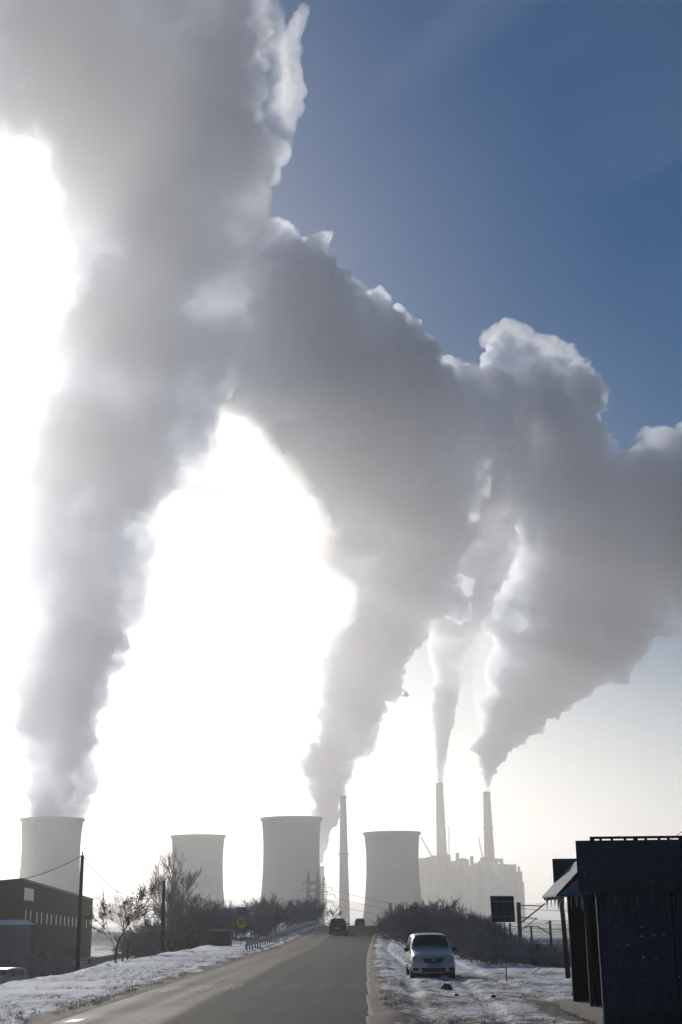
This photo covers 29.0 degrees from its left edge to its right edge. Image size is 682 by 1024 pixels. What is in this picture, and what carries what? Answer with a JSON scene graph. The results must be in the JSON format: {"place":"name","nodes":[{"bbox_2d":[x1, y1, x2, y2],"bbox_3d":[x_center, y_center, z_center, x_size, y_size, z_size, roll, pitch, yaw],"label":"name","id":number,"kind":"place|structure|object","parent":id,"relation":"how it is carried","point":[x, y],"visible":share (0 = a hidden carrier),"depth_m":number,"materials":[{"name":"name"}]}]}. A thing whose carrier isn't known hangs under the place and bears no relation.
{"place":"outdoors","nodes":[
{"label":"outdoors","id":0,"kind":"place"},
{"bbox_2d":[50,926,377,1023],"bbox_3d":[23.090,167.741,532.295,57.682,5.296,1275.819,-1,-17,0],"label":"road","id":1,"kind":"structure","parent":0,"point":[334,964],"depth_m":37.71,"materials":[{"name":"grey asphalt"}]},
{"bbox_2d":[328,918,348,933],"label":"moving car","id":2,"kind":"object","parent":1,"relation":"on","point":[337,925],"visible":1,"depth_m":128.84,"materials":[{"name":"black paint"}]},
{"bbox_2d":[354,918,365,925],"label":"moving car","id":3,"kind":"object","parent":1,"relation":"on","point":[359,921],"visible":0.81,"depth_m":216.40,"materials":[{"name":"grey paint"}]},
{"bbox_2d":[0,919,596,1023],"bbox_3d":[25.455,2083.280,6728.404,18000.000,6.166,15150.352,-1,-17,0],"label":"ground","id":4,"kind":"structure","parent":0,"point":[550,988],"depth_m":43.77,"materials":[{"name":"white snow"}]},
{"bbox_2d":[0,967,28,984],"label":"parked car","id":5,"kind":"object","parent":4,"relation":"on","point":[7,974],"visible":0.58,"depth_m":95.27,"materials":[{"name":"grey paint"}]},
{"bbox_2d":[0,920,35,974],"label":"annex","id":6,"kind":"object","parent":4,"relation":"on","point":[15,936],"visible":0.5,"depth_m":106.46,"materials":[{"name":"grey"}]},
{"bbox_2d":[0,959,11,967],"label":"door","id":7,"kind":"structure","parent":6,"relation":"in","point":[4,963],"depth_m":105.70,"materials":[{"name":"grey"}]},
{"bbox_2d":[11,947,54,978],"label":"bare shrub","id":8,"kind":"object","parent":4,"relation":"on","point":[23,961],"visible":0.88,"depth_m":102.23,"materials":[{"name":"brown plant"}]},
{"bbox_2d":[27,965,56,978],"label":"bare shrub","id":9,"kind":"object","parent":4,"relation":"on","point":[46,971],"visible":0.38,"depth_m":105.24,"materials":[{"name":"brown plant"}]},
{"bbox_2d":[0,878,93,967],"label":"brick factory","id":10,"kind":"structure","parent":4,"relation":"on","point":[51,912],"depth_m":136.13,"materials":[{"name":"brown brick"}]},
{"bbox_2d":[24,888,33,900],"bbox_3d":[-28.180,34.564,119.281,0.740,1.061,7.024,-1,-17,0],"label":"square window","id":11,"kind":"structure","parent":10,"relation":"in","point":[28,893],"depth_m":119.18,"materials":[{"name":"grey glass"}]},
{"bbox_2d":[19,817,84,893],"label":"cooling tower","id":12,"kind":"structure","parent":4,"relation":"on","point":[50,843],"depth_m":1204.35,"materials":[{"name":"concrete"}]},
{"bbox_2d":[48,950,74,975],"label":"bare shrub","id":13,"kind":"object","parent":4,"relation":"on","point":[61,968],"visible":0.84,"depth_m":107.18,"materials":[{"name":"brown plant"}]},
{"bbox_2d":[75,851,83,970],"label":"utility pole","id":14,"kind":"object","parent":4,"relation":"on","point":[77,962],"visible":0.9,"depth_m":76.23,"materials":[{"name":"brown wood"}]},
{"bbox_2d":[0,856,80,882],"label":"overhead cable","id":15,"kind":"object","parent":14,"relation":"attached to","point":[42,873],"visible":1,"depth_m":76.20,"materials":[{"name":"grey plastic"}]},
{"bbox_2d":[84,857,162,898],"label":"overhead cable","id":16,"kind":"object","parent":14,"relation":"attached to","point":[112,887],"visible":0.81,"depth_m":82.73,"materials":[{"name":"grey plastic"}]},
{"bbox_2d":[93,947,119,949],"bbox_3d":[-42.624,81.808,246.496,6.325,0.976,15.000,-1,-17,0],"label":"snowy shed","id":17,"kind":"structure","parent":4,"relation":"on","point":[105,948],"depth_m":244.78,"materials":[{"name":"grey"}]},
{"bbox_2d":[88,953,132,964],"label":"yard wall","id":18,"kind":"structure","parent":4,"relation":"on","point":[95,960],"depth_m":158.21,"materials":[{"name":"concrete"}]},
{"bbox_2d":[92,886,151,935],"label":"bare tree","id":19,"kind":"object","parent":4,"relation":"on","point":[121,912],"visible":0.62,"depth_m":140.44,"materials":[{"name":"brown plant"}]},
{"bbox_2d":[83,875,161,962],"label":"bare tree","id":20,"kind":"object","parent":4,"relation":"on","point":[138,911],"visible":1,"depth_m":83.53,"materials":[{"name":"brown plant"}]},
{"bbox_2d":[111,926,158,958],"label":"bare shrub","id":21,"kind":"object","parent":4,"relation":"on","point":[123,940],"visible":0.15,"depth_m":138.72,"materials":[{"name":"brown plant"}]},
{"bbox_2d":[117,924,161,957],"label":"bare shrub","id":22,"kind":"object","parent":4,"relation":"on","point":[131,951],"visible":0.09,"depth_m":134.55,"materials":[{"name":"brown plant"}]},
{"bbox_2d":[120,929,167,957],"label":"bare shrub","id":23,"kind":"object","parent":4,"relation":"on","point":[129,947],"visible":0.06,"depth_m":133.66,"materials":[{"name":"brown plant"}]},
{"bbox_2d":[122,924,201,958],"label":"bare shrub","id":24,"kind":"object","parent":4,"relation":"on","point":[147,950],"visible":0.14,"depth_m":128.59,"materials":[{"name":"brown plant"}]},
{"bbox_2d":[160,878,164,950],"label":"utility pole","id":25,"kind":"object","parent":4,"relation":"on","point":[162,920],"visible":1,"depth_m":96.49,"materials":[{"name":"brown"}]},
{"bbox_2d":[131,928,207,956],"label":"bare shrub","id":26,"kind":"object","parent":4,"relation":"on","point":[148,946],"visible":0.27,"depth_m":125.38,"materials":[{"name":"brown plant"}]},
{"bbox_2d":[136,845,210,922],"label":"bare tree","id":27,"kind":"object","parent":4,"relation":"on","point":[173,886],"visible":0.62,"depth_m":132.00,"materials":[{"name":"brown plant"}]},
{"bbox_2d":[130,885,226,951],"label":"bare shrub","id":28,"kind":"object","parent":4,"relation":"on","point":[177,909],"visible":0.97,"depth_m":114.23,"materials":[{"name":"brown plant"}]},
{"bbox_2d":[158,902,221,948],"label":"bare shrub","id":29,"kind":"object","parent":4,"relation":"on","point":[176,936],"visible":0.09,"depth_m":119.77,"materials":[{"name":"brown plant"}]},
{"bbox_2d":[153,892,235,951],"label":"bare shrub","id":30,"kind":"object","parent":4,"relation":"on","point":[183,935],"visible":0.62,"depth_m":116.30,"materials":[{"name":"brown plant"}]},
{"bbox_2d":[167,834,225,924],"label":"cooling tower","id":31,"kind":"structure","parent":4,"relation":"on","point":[204,852],"depth_m":1342.51,"materials":[{"name":"concrete"}]},
{"bbox_2d":[197,903,235,943],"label":"bare shrub","id":32,"kind":"object","parent":4,"relation":"on","point":[230,921],"visible":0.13,"depth_m":119.77,"materials":[{"name":"brown plant"}]},
{"bbox_2d":[209,930,232,945],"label":"metal cabinet","id":33,"kind":"object","parent":4,"relation":"on","point":[221,937],"visible":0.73,"depth_m":101.80,"materials":[{"name":"black metal"}]},
{"bbox_2d":[219,901,250,937],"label":"bare shrub","id":34,"kind":"object","parent":4,"relation":"on","point":[230,911],"visible":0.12,"depth_m":123.57,"materials":[{"name":"brown plant"}]},
{"bbox_2d":[222,923,255,939],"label":"bare shrub","id":35,"kind":"object","parent":4,"relation":"on","point":[237,930],"visible":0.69,"depth_m":115.77,"materials":[{"name":"brown plant"}]},
{"bbox_2d":[235,907,246,937],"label":"speed limit sign","id":36,"kind":"object","parent":4,"relation":"on","point":[241,922],"visible":1,"depth_m":104.16,"materials":[{"name":"yellow"}]},
{"bbox_2d":[220,900,264,937],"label":"bare shrub","id":37,"kind":"object","parent":4,"relation":"on","point":[249,917],"visible":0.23,"depth_m":122.45,"materials":[{"name":"brown plant"}]},
{"bbox_2d":[235,894,276,932],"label":"bare shrub","id":38,"kind":"object","parent":4,"relation":"on","point":[263,904],"visible":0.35,"depth_m":133.11,"materials":[{"name":"brown plant"}]},
{"bbox_2d":[246,904,271,933],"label":"bare shrub","id":39,"kind":"object","parent":4,"relation":"on","point":[257,914],"visible":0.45,"depth_m":128.42,"materials":[{"name":"brown plant"}]},
{"bbox_2d":[247,919,271,939],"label":"bare shrub","id":40,"kind":"object","parent":4,"relation":"on","point":[259,928],"visible":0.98,"depth_m":115.80,"materials":[{"name":"brown plant"}]},
{"bbox_2d":[249,916,276,939],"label":"bare shrub","id":41,"kind":"object","parent":4,"relation":"on","point":[262,924],"visible":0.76,"depth_m":116.64,"materials":[{"name":"brown plant"}]},
{"bbox_2d":[251,891,300,928],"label":"bare shrub","id":42,"kind":"object","parent":4,"relation":"on","point":[292,913],"visible":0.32,"depth_m":141.68,"materials":[{"name":"brown plant"}]},
{"bbox_2d":[266,909,289,931],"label":"bare shrub","id":43,"kind":"object","parent":4,"relation":"on","point":[278,917],"visible":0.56,"depth_m":134.06,"materials":[{"name":"brown plant"}]},
{"bbox_2d":[245,921,315,950],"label":"guardrail","id":44,"kind":"object","parent":4,"relation":"on","point":[267,938],"visible":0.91,"depth_m":114.20,"materials":[{"name":"grey metal"}]},
{"bbox_2d":[276,909,301,926],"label":"bare shrub","id":45,"kind":"object","parent":4,"relation":"on","point":[295,915],"visible":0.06,"depth_m":152.35,"materials":[{"name":"brown plant"}]},
{"bbox_2d":[260,816,325,927],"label":"cooling tower","id":46,"kind":"structure","parent":4,"relation":"on","point":[291,851],"depth_m":1202.10,"materials":[{"name":"concrete"}]},
{"bbox_2d":[280,911,306,928],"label":"bare shrub","id":47,"kind":"object","parent":4,"relation":"on","point":[299,919],"visible":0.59,"depth_m":145.05,"materials":[{"name":"brown plant"}]},
{"bbox_2d":[279,894,318,925],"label":"bare shrub","id":48,"kind":"object","parent":4,"relation":"on","point":[302,906],"visible":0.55,"depth_m":170.27,"materials":[{"name":"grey plant"}]},
{"bbox_2d":[300,871,313,900],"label":"lattice pylon","id":49,"kind":"object","parent":4,"relation":"on","point":[307,887],"visible":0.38,"depth_m":536.88,"materials":[{"name":"grey metal"}]},
{"bbox_2d":[302,911,317,924],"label":"bare shrub","id":50,"kind":"object","parent":4,"relation":"on","point":[310,918],"visible":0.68,"depth_m":161.31,"materials":[{"name":"brown plant"}]},
{"bbox_2d":[305,907,319,919],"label":"bare shrub","id":51,"kind":"object","parent":4,"relation":"on","point":[317,911],"visible":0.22,"depth_m":175.47,"materials":[{"name":"brown plant"}]},
{"bbox_2d":[308,872,327,924],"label":"lattice pylon","id":52,"kind":"object","parent":4,"relation":"on","point":[319,891],"visible":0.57,"depth_m":510.72,"materials":[{"name":"grey metal"}]},
{"bbox_2d":[301,895,342,924],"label":"bare shrub","id":53,"kind":"object","parent":4,"relation":"on","point":[322,909],"visible":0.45,"depth_m":186.00,"materials":[{"name":"brown plant"}]},
{"bbox_2d":[320,866,324,914],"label":"chimney","id":54,"kind":"object","parent":4,"relation":"on","point":[322,875],"visible":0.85,"depth_m":1919.17,"materials":[{"name":"grey concrete"}]},
{"bbox_2d":[315,876,334,925],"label":"lattice pylon","id":55,"kind":"object","parent":4,"relation":"on","point":[325,899],"visible":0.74,"depth_m":471.63,"materials":[{"name":"grey metal"}]},
{"bbox_2d":[338,795,349,925],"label":"chimney","id":56,"kind":"object","parent":4,"relation":"on","point":[343,853],"visible":0.95,"depth_m":1473.59,"materials":[{"name":"grey concrete"}]},
{"bbox_2d":[363,831,421,925],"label":"cooling tower","id":57,"kind":"structure","parent":4,"relation":"on","point":[392,868],"depth_m":1262.93,"materials":[{"name":"concrete"}]},
{"bbox_2d":[382,909,403,937],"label":"bare shrub","id":58,"kind":"object","parent":4,"relation":"on","point":[390,920],"visible":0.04,"depth_m":117.60,"materials":[{"name":"brown plant"}]},
{"bbox_2d":[381,901,415,917],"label":"bare shrub","id":59,"kind":"object","parent":4,"relation":"on","point":[396,906],"visible":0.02,"depth_m":124.64,"materials":[{"name":"brown plant"}]},
{"bbox_2d":[368,901,450,948],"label":"bare shrub","id":60,"kind":"object","parent":4,"relation":"on","point":[384,927],"visible":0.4,"depth_m":88.99,"materials":[{"name":"brown plant"}]},
{"bbox_2d":[377,899,442,938],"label":"bare shrub","id":61,"kind":"object","parent":4,"relation":"on","point":[416,904],"visible":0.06,"depth_m":120.06,"materials":[{"name":"brown plant"}]},
{"bbox_2d":[394,913,431,945],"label":"bare shrub","id":62,"kind":"object","parent":4,"relation":"on","point":[407,936],"visible":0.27,"depth_m":87.08,"materials":[{"name":"brown plant"}]},
{"bbox_2d":[411,912,435,932],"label":"bare shrub","id":63,"kind":"object","parent":4,"relation":"on","point":[420,923],"visible":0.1,"depth_m":87.06,"materials":[{"name":"brown plant"}]},
{"bbox_2d":[388,896,471,942],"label":"bare shrub","id":64,"kind":"object","parent":4,"relation":"on","point":[441,906],"visible":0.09,"depth_m":110.99,"materials":[{"name":"brown plant"}]},
{"bbox_2d":[404,933,456,977],"bbox_3d":[3.369,16.861,50.412,2.010,1.708,3.959,0,-17,-1],"label":"parked car","id":65,"kind":"object","parent":4,"relation":"on","point":[428,953],"visible":0.98,"depth_m":48.91,"materials":[{"name":"silver metal"}]},
{"bbox_2d":[395,906,473,945],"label":"bare shrub","id":66,"kind":"object","parent":4,"relation":"on","point":[416,928],"visible":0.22,"depth_m":86.67,"materials":[{"name":"brown plant"}]},
{"bbox_2d":[404,898,474,936],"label":"bare shrub","id":67,"kind":"object","parent":4,"relation":"on","point":[454,904],"visible":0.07,"depth_m":106.08,"materials":[{"name":"brown plant"}]},
{"bbox_2d":[435,783,446,907],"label":"chimney","id":68,"kind":"object","parent":4,"relation":"on","point":[441,845],"visible":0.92,"depth_m":2193.38,"materials":[{"name":"grey concrete"}]},
{"bbox_2d":[418,907,466,932],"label":"bare shrub","id":69,"kind":"object","parent":4,"relation":"on","point":[437,922],"visible":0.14,"depth_m":85.68,"materials":[{"name":"brown plant"}]},
{"bbox_2d":[437,976,449,980],"bbox_3d":[3.609,16.497,46.693,0.484,0.141,0.310,-1,-17,0],"label":"snow clod","id":70,"kind":"object","parent":4,"relation":"on","point":[444,978],"visible":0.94,"depth_m":46.58,"materials":[{"name":"snow"}]},
{"bbox_2d":[440,983,452,989],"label":"soil clods","id":71,"kind":"object","parent":4,"relation":"on","point":[445,986],"visible":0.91,"depth_m":40.22,"materials":[{"name":"soil"}]},
{"bbox_2d":[426,907,496,952],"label":"bare shrub","id":72,"kind":"object","parent":4,"relation":"on","point":[442,920],"visible":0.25,"depth_m":84.14,"materials":[{"name":"brown plant"}]},
{"bbox_2d":[425,911,503,933],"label":"bare shrub","id":73,"kind":"object","parent":4,"relation":"on","point":[439,926],"visible":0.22,"depth_m":84.22,"materials":[{"name":"brown plant"}]},
{"bbox_2d":[441,926,489,957],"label":"bare shrub","id":74,"kind":"object","parent":4,"relation":"on","point":[460,939],"visible":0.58,"depth_m":73.96,"materials":[{"name":"brown plant"}]},
{"bbox_2d":[423,913,510,933],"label":"bare shrub","id":75,"kind":"object","parent":4,"relation":"on","point":[477,919],"visible":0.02,"depth_m":86.92,"materials":[{"name":"brown plant"}]},
{"bbox_2d":[448,931,488,954],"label":"bare shrub","id":76,"kind":"object","parent":4,"relation":"on","point":[466,941],"visible":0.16,"depth_m":74.77,"materials":[{"name":"brown plant"}]},
{"bbox_2d":[436,912,501,940],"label":"bare shrub","id":77,"kind":"object","parent":4,"relation":"on","point":[457,926],"visible":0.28,"depth_m":81.65,"materials":[{"name":"brown plant"}]},
{"bbox_2d":[419,853,525,921],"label":"power station","id":78,"kind":"object","parent":4,"relation":"on","point":[476,885],"visible":0.69,"depth_m":2168.68,"materials":[{"name":"grey concrete"}]},
{"bbox_2d":[448,826,449,853],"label":"antenna mast","id":79,"kind":"object","parent":78,"relation":"on","point":[449,838],"visible":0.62,"depth_m":2216.37,"materials":[{"name":"grey metal"}]},
{"bbox_2d":[456,944,489,961],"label":"bare shrub","id":80,"kind":"object","parent":4,"relation":"on","point":[459,951],"visible":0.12,"depth_m":67.19,"materials":[{"name":"brown plant"}]},
{"bbox_2d":[460,944,493,964],"bbox_3d":[6.371,20.787,61.850,1.510,1.162,2.329,5,-18,-18],"label":"bare shrub","id":81,"kind":"object","parent":4,"relation":"on","point":[476,952],"visible":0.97,"depth_m":61.64,"materials":[{"name":"brown plant"}]},
{"bbox_2d":[454,919,503,954],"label":"bare shrub","id":82,"kind":"object","parent":4,"relation":"on","point":[489,926],"visible":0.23,"depth_m":79.26,"materials":[{"name":"brown plant"}]},
{"bbox_2d":[483,791,494,857],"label":"chimney","id":83,"kind":"object","parent":4,"relation":"on","point":[488,838],"visible":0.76,"depth_m":2259.82,"materials":[{"name":"grey concrete"}]},
{"bbox_2d":[465,930,517,962],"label":"bare shrub","id":84,"kind":"object","parent":4,"relation":"on","point":[479,943],"visible":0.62,"depth_m":65.22,"materials":[{"name":"brown plant"}]},
{"bbox_2d":[483,948,512,965],"bbox_3d":[7.218,20.624,61.038,1.380,1.007,1.368,2,-17,-9],"label":"bare shrub","id":85,"kind":"object","parent":4,"relation":"on","point":[496,957],"visible":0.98,"depth_m":60.95,"materials":[{"name":"brown plant"}]},
{"bbox_2d":[480,928,516,942],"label":"bare shrub","id":86,"kind":"object","parent":4,"relation":"on","point":[498,937],"visible":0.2,"depth_m":76.93,"materials":[{"name":"brown plant"}]},
{"bbox_2d":[490,896,514,980],"bbox_3d":[5.700,15.078,46.074,0.847,3.226,0.092,-1,-17,0],"label":"square sign","id":87,"kind":"object","parent":4,"relation":"on","point":[502,909],"visible":0.87,"depth_m":46.42,"materials":[{"name":"grey metal"}]},
{"bbox_2d":[491,947,515,964],"bbox_3d":[7.616,20.775,61.538,1.357,1.010,1.522,2,-17,-9],"label":"bare shrub","id":88,"kind":"object","parent":4,"relation":"on","point":[502,954],"visible":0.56,"depth_m":61.40,"materials":[{"name":"brown plant"}]},
{"bbox_2d":[487,923,519,938],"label":"bare shrub","id":89,"kind":"object","parent":4,"relation":"on","point":[507,933],"visible":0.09,"depth_m":80.22,"materials":[{"name":"brown plant"}]},
{"bbox_2d":[494,936,532,962],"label":"bare shrub","id":90,"kind":"object","parent":4,"relation":"on","point":[508,944],"visible":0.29,"depth_m":66.22,"materials":[{"name":"brown plant"}]},
{"bbox_2d":[502,946,537,964],"bbox_3d":[8.255,20.622,61.078,1.574,1.008,1.744,-5,-18,15],"label":"bare shrub","id":91,"kind":"object","parent":4,"relation":"on","point":[524,958],"visible":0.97,"depth_m":60.94,"materials":[{"name":"brown plant"}]},
{"bbox_2d":[500,937,555,957],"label":"bare shrub","id":92,"kind":"object","parent":4,"relation":"on","point":[546,952],"visible":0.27,"depth_m":68.39,"materials":[{"name":"brown plant"}]},
{"bbox_2d":[516,947,540,964],"bbox_3d":[9.098,21.781,64.489,1.304,1.008,1.994,3,-18,-11],"label":"bare shrub","id":93,"kind":"object","parent":4,"relation":"on","point":[532,951],"visible":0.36,"depth_m":64.32,"materials":[{"name":"brown plant"}]},
{"bbox_2d":[516,902,544,940],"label":"catenary mast","id":94,"kind":"object","parent":4,"relation":"on","point":[519,917],"visible":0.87,"depth_m":88.84,"materials":[{"name":"grey metal"}]},
{"bbox_2d":[526,950,542,965],"bbox_3d":[9.292,21.779,64.254,1.439,1.007,1.438,8,-19,-25],"label":"bare shrub","id":95,"kind":"object","parent":4,"relation":"on","point":[535,959],"visible":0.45,"depth_m":64.17,"materials":[{"name":"brown plant"}]},
{"bbox_2d":[529,921,551,946],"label":"catenary mast","id":96,"kind":"object","parent":4,"relation":"on","point":[550,931],"visible":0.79,"depth_m":107.58,"materials":[{"name":"grey metal"}]},
{"bbox_2d":[533,955,551,967],"bbox_3d":[9.802,22.042,64.344,1.220,1.007,1.578,3,-18,-12],"label":"bare shrub","id":97,"kind":"object","parent":4,"relation":"on","point":[538,962],"visible":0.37,"depth_m":64.19,"materials":[{"name":"brown plant"}]},
{"bbox_2d":[534,950,563,967],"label":"bare shrub","id":98,"kind":"object","parent":4,"relation":"on","point":[555,957],"visible":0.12,"depth_m":65.48,"materials":[{"name":"brown plant"}]},
{"bbox_2d":[536,952,563,967],"bbox_3d":[9.753,20.903,61.217,1.307,1.010,1.581,-5,-18,13],"label":"bare shrub","id":99,"kind":"object","parent":4,"relation":"on","point":[553,962],"visible":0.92,"depth_m":61.05,"materials":[{"name":"brown plant"}]},
{"bbox_2d":[542,942,570,967],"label":"bare shrub","id":100,"kind":"object","parent":4,"relation":"on","point":[553,951],"visible":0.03,"depth_m":71.35,"materials":[{"name":"brown plant"}]},
{"bbox_2d":[560,898,570,978],"bbox_3d":[8.177,15.855,47.927,0.308,4.228,0.216,-1,-17,0],"label":"canopy support post","id":101,"kind":"object","parent":4,"relation":"on","point":[565,947],"visible":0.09,"depth_m":47.92,"materials":[{"name":"grey metal"}]},
{"bbox_2d":[560,1000,602,1023],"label":"paving slab","id":102,"kind":"structure","parent":4,"relation":"on","point":[585,1010],"depth_m":29.77,"materials":[{"name":"concrete"}]},
{"bbox_2d":[542,836,681,1023],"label":"blue kiosk","id":103,"kind":"object","parent":4,"relation":"on","point":[624,902],"visible":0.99,"depth_m":27.42,"materials":[{"name":"paint"}]},
{"bbox_2d":[92,896,567,924],"bbox_3d":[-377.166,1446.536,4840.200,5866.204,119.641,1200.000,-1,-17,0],"label":"hills","id":104,"kind":"structure","parent":0,"point":[542,913],"depth_m":4620.99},
{"bbox_2d":[0,0,681,903],"label":"sky","id":105,"kind":"structure","parent":0,"point":[340,341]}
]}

